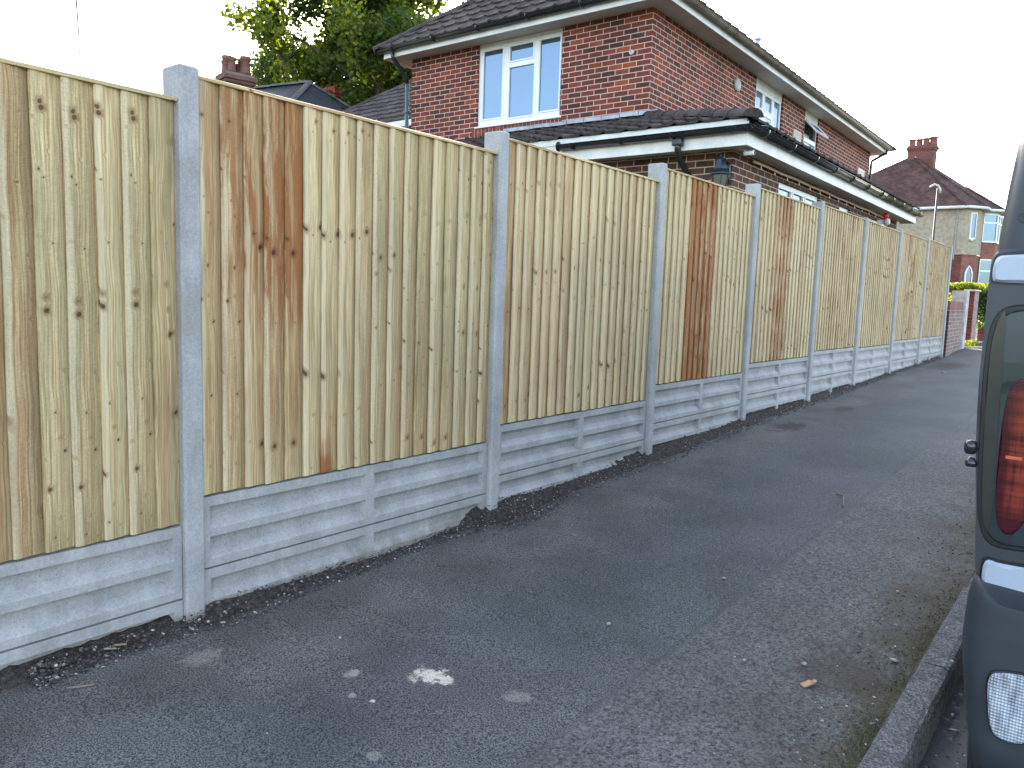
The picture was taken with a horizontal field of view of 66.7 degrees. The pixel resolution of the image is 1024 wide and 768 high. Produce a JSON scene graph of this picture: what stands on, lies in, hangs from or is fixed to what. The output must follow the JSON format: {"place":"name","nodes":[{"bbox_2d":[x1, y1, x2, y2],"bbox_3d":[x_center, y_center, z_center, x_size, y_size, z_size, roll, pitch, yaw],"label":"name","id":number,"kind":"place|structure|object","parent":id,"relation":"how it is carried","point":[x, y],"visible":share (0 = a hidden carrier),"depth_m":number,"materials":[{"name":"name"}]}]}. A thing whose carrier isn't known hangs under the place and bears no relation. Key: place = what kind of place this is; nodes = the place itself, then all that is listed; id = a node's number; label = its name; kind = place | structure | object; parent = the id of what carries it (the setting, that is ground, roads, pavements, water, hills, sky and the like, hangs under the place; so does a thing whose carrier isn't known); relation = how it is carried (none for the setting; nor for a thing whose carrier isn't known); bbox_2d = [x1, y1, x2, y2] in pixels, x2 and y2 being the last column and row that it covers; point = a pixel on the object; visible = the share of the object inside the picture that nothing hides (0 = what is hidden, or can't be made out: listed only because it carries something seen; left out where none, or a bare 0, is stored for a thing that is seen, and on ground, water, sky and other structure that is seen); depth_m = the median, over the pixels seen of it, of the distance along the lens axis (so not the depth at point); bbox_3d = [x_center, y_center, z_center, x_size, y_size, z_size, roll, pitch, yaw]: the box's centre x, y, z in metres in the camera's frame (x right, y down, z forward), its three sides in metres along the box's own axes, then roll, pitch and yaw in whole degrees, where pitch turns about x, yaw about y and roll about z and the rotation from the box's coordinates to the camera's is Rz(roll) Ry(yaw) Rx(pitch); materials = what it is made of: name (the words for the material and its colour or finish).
{"place":"outdoors","nodes":[
{"label":"outdoors","id":0,"kind":"place"},
{"bbox_2d":[75,0,80,75],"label":"overhead wire","id":1,"kind":"object","parent":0,"point":[76,2],"visible":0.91,"depth_m":19.57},
{"bbox_2d":[0,342,982,767],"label":"pavement","id":2,"kind":"structure","parent":0,"point":[784,542],"depth_m":3.21,"materials":[{"name":"grey asphalt"}]},
{"bbox_2d":[66,684,93,688],"bbox_3d":[-1.507,1.056,2.715,0.088,0.013,0.018,0,7,-16],"label":"twig","id":3,"kind":"object","parent":2,"relation":"on","point":[80,686],"visible":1,"depth_m":2.71,"materials":[{"name":"grey wood"}]},
{"bbox_2d":[0,356,943,691],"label":"soil strip","id":4,"kind":"object","parent":2,"relation":"on","point":[14,676],"visible":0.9,"depth_m":4.11,"materials":[{"name":"black soil"}]},
{"bbox_2d":[0,57,952,669],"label":"panel fence","id":5,"kind":"object","parent":2,"relation":"on","point":[252,339],"visible":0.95,"depth_m":3.69,"materials":[{"name":"wood"}]},
{"bbox_2d":[25,358,941,688],"bbox_3d":[3.327,0.284,8.799,0.281,0.506,15.808,7,8,38],"label":"grit","id":6,"kind":"object","parent":2,"relation":"on","point":[45,678],"visible":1,"depth_m":3.64,"materials":[{"name":"gravel"}]},
{"bbox_2d":[162,411,964,761],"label":"loose grains","id":7,"kind":"object","parent":2,"relation":"on","point":[478,599],"visible":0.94,"depth_m":3.08,"materials":[{"name":"gravel"}]},
{"bbox_2d":[800,679,816,687],"bbox_3d":[1.081,1.089,2.835,0.058,0.008,0.028,-15,11,-15],"label":"card scrap","id":8,"kind":"object","parent":2,"relation":"on","point":[807,683],"visible":1,"depth_m":2.83,"materials":[{"name":"beige cardboard"}]},
{"bbox_2d":[810,577,968,767],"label":"moss","id":9,"kind":"object","parent":2,"relation":"on","point":[869,731],"visible":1,"depth_m":2.71,"materials":[{"name":"green plant"}]},
{"bbox_2d":[0,0,1023,255],"label":"sky","id":10,"kind":"structure","parent":0,"point":[952,71],"materials":[{"name":"white"}]},
{"bbox_2d":[917,672,967,767],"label":"road","id":11,"kind":"structure","parent":0,"point":[950,748],"depth_m":2.71,"materials":[{"name":"grey asphalt"}]},
{"bbox_2d":[691,486,975,767],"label":"gutter litter","id":12,"kind":"object","parent":11,"relation":"on","point":[934,761],"visible":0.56,"depth_m":2.80,"materials":[{"name":"gravel"}]},
{"bbox_2d":[962,131,1023,767],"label":"parked van","id":13,"kind":"object","parent":11,"relation":"on","point":[993,651],"visible":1,"depth_m":1.88,"materials":[{"name":"grey paint"}]},
{"bbox_2d":[964,346,981,347],"bbox_3d":[10.824,-0.851,17.982,0.750,0.030,0.700,7,8,38],"label":"driveway apron","id":14,"kind":"object","parent":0,"point":[973,346],"visible":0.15,"depth_m":17.84,"materials":[{"name":"beige concrete"}]},
{"bbox_2d":[975,311,982,343],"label":"garden ground","id":15,"kind":"structure","parent":0,"point":[976,331],"depth_m":23.64,"materials":[{"name":"soil"}]},
{"bbox_2d":[214,55,257,88],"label":"chimney house","id":16,"kind":"structure","parent":15,"relation":"on","point":[234,72],"depth_m":23.51,"materials":[{"name":"brick"}]},
{"bbox_2d":[253,80,351,111],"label":"slate house","id":17,"kind":"structure","parent":15,"relation":"on","point":[308,91],"depth_m":25.93,"materials":[{"name":"stone"}]},
{"bbox_2d":[220,0,467,122],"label":"broadleaf tree","id":18,"kind":"object","parent":15,"relation":"on","point":[348,61],"visible":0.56,"depth_m":26.14,"materials":[{"name":"green plant"}]},
{"bbox_2d":[415,0,460,16],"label":"broadleaf tree","id":19,"kind":"object","parent":15,"relation":"on","point":[447,5],"depth_m":30.43,"materials":[{"name":"green plant"}]},
{"bbox_2d":[341,0,923,382],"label":"brick house","id":20,"kind":"structure","parent":15,"relation":"on","point":[691,87],"depth_m":11.65,"materials":[{"name":"red brick"}]},
{"bbox_2d":[474,31,562,128],"bbox_3d":[0.109,-4.689,12.090,1.680,1.260,0.120,7,8,37],"label":"window","id":21,"kind":"structure","parent":20,"relation":"in","point":[519,82],"depth_m":12.08,"materials":[{"name":"white plastic"}]},
{"bbox_2d":[710,151,730,185],"bbox_3d":[2.247,-2.232,8.413,0.217,0.546,0.323,4,7,14],"label":"wall lantern","id":22,"kind":"object","parent":20,"relation":"attached to","point":[720,173],"depth_m":8.31,"materials":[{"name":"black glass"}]},
{"bbox_2d":[738,148,755,155],"bbox_3d":[2.516,-2.495,8.353,0.086,0.092,0.218,-2,8,-32],"label":"security camera","id":23,"kind":"object","parent":20,"relation":"attached to","point":[749,152],"visible":1,"depth_m":8.31,"materials":[{"name":"white plastic"}]},
{"bbox_2d":[755,86,780,128],"bbox_3d":[4.671,-4.786,14.356,0.072,1.080,1.380,7,8,37],"label":"window","id":24,"kind":"structure","parent":20,"relation":"in","point":[770,106],"depth_m":14.37,"materials":[{"name":"white plastic"}]},
{"bbox_2d":[778,182,816,219],"bbox_3d":[3.786,-2.108,10.458,0.072,0.980,1.710,7,8,37],"label":"window","id":25,"kind":"structure","parent":20,"relation":"in","point":[785,190],"depth_m":10.34,"materials":[{"name":"white plastic"}]},
{"bbox_2d":[803,118,827,149],"bbox_3d":[6.312,-4.933,16.267,0.338,1.110,0.960,7,8,37],"label":"window","id":26,"kind":"structure","parent":20,"relation":"in","point":[806,141],"depth_m":16.30,"materials":[{"name":"white plastic"}]},
{"bbox_2d":[752,160,882,217],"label":"festoon lights","id":27,"kind":"object","parent":20,"relation":"attached to","point":[798,180],"visible":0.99,"depth_m":10.49},
{"bbox_2d":[839,206,847,212],"bbox_3d":[5.106,-2.358,12.164,0.060,0.780,0.610,7,8,37],"label":"window","id":28,"kind":"structure","parent":20,"relation":"in","point":[840,208],"depth_m":12.15,"materials":[{"name":"white plastic"}]},
{"bbox_2d":[877,218,889,225],"bbox_3d":[6.522,-2.843,13.656,0.205,0.150,0.150,7,8,37],"label":"floodlight","id":29,"kind":"object","parent":20,"relation":"attached to","point":[885,222],"visible":0.9,"depth_m":13.60,"materials":[{"name":"white plastic"}]},
{"bbox_2d":[883,213,888,218],"bbox_3d":[6.502,-2.924,13.538,0.100,0.105,0.100,7,8,38],"label":"red beacon","id":30,"kind":"object","parent":20,"relation":"attached to","point":[885,215],"visible":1,"depth_m":13.51,"materials":[{"name":"plastic"}]},
{"bbox_2d":[930,183,940,239],"bbox_3d":[20.588,-6.703,38.318,0.535,6.236,0.160,7,8,38],"label":"street lamp","id":31,"kind":"object","parent":15,"relation":"on","point":[936,202],"visible":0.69,"depth_m":38.02,"materials":[{"name":"white metal"}]},
{"bbox_2d":[868,136,1004,306],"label":"rendered house","id":32,"kind":"structure","parent":15,"relation":"on","point":[968,225],"depth_m":47.11,"materials":[{"name":"beige concrete"}]},
{"bbox_2d":[963,266,972,282],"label":"window","id":33,"kind":"structure","parent":32,"relation":"in","point":[967,274],"depth_m":46.18,"materials":[{"name":"white glass"}]},
{"bbox_2d":[969,212,977,240],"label":"window","id":34,"kind":"structure","parent":32,"relation":"in","point":[973,220],"depth_m":45.86,"materials":[{"name":"white plastic"}]},
{"bbox_2d":[977,259,991,282],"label":"bay window","id":35,"kind":"structure","parent":32,"relation":"in","point":[984,264],"depth_m":47.37,"materials":[{"name":"glass"}]},
{"bbox_2d":[981,214,1002,244],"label":"bay window","id":36,"kind":"structure","parent":32,"relation":"in","point":[992,223],"depth_m":47.12,"materials":[{"name":"glass"}]},
{"bbox_2d":[949,281,988,293],"bbox_3d":[11.465,-2.466,20.997,2.964,0.626,0.979,7,8,38],"label":"privet hedge","id":37,"kind":"object","parent":15,"relation":"on","point":[957,286],"visible":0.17,"depth_m":20.25,"materials":[{"name":"green plant"}]},
{"bbox_2d":[964,290,980,341],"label":"gate pier","id":38,"kind":"structure","parent":15,"relation":"on","point":[972,314],"depth_m":18.48,"materials":[{"name":"brick"}]},
{"bbox_2d":[976,289,987,327],"bbox_3d":[12.355,-1.801,19.758,1.120,1.240,0.665,7,8,38],"label":"ivy shrub","id":39,"kind":"object","parent":15,"relation":"on","point":[982,300],"visible":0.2,"depth_m":19.84,"materials":[{"name":"green plant"}]},
{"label":"ground","id":40,"kind":"structure","parent":0,"visible":0},
{"bbox_2d":[858,573,974,767],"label":"kerb","id":41,"kind":"structure","parent":40,"relation":"on","point":[903,738],"depth_m":2.74,"materials":[{"name":"concrete"}]},
{"bbox_2d":[943,291,969,356],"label":"garden wall","id":42,"kind":"structure","parent":40,"relation":"on","point":[956,321],"depth_m":16.67,"materials":[{"name":"brick"}]},
{"bbox_2d":[965,339,980,345],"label":"verge weeds","id":43,"kind":"object","parent":40,"relation":"on","point":[971,343],"visible":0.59,"depth_m":17.89,"materials":[{"name":"green plant"}]},
{"bbox_2d":[977,318,984,340],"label":"wall","id":44,"kind":"structure","parent":40,"relation":"on","point":[980,333],"depth_m":20.38,"materials":[{"name":"brick"}]}
]}

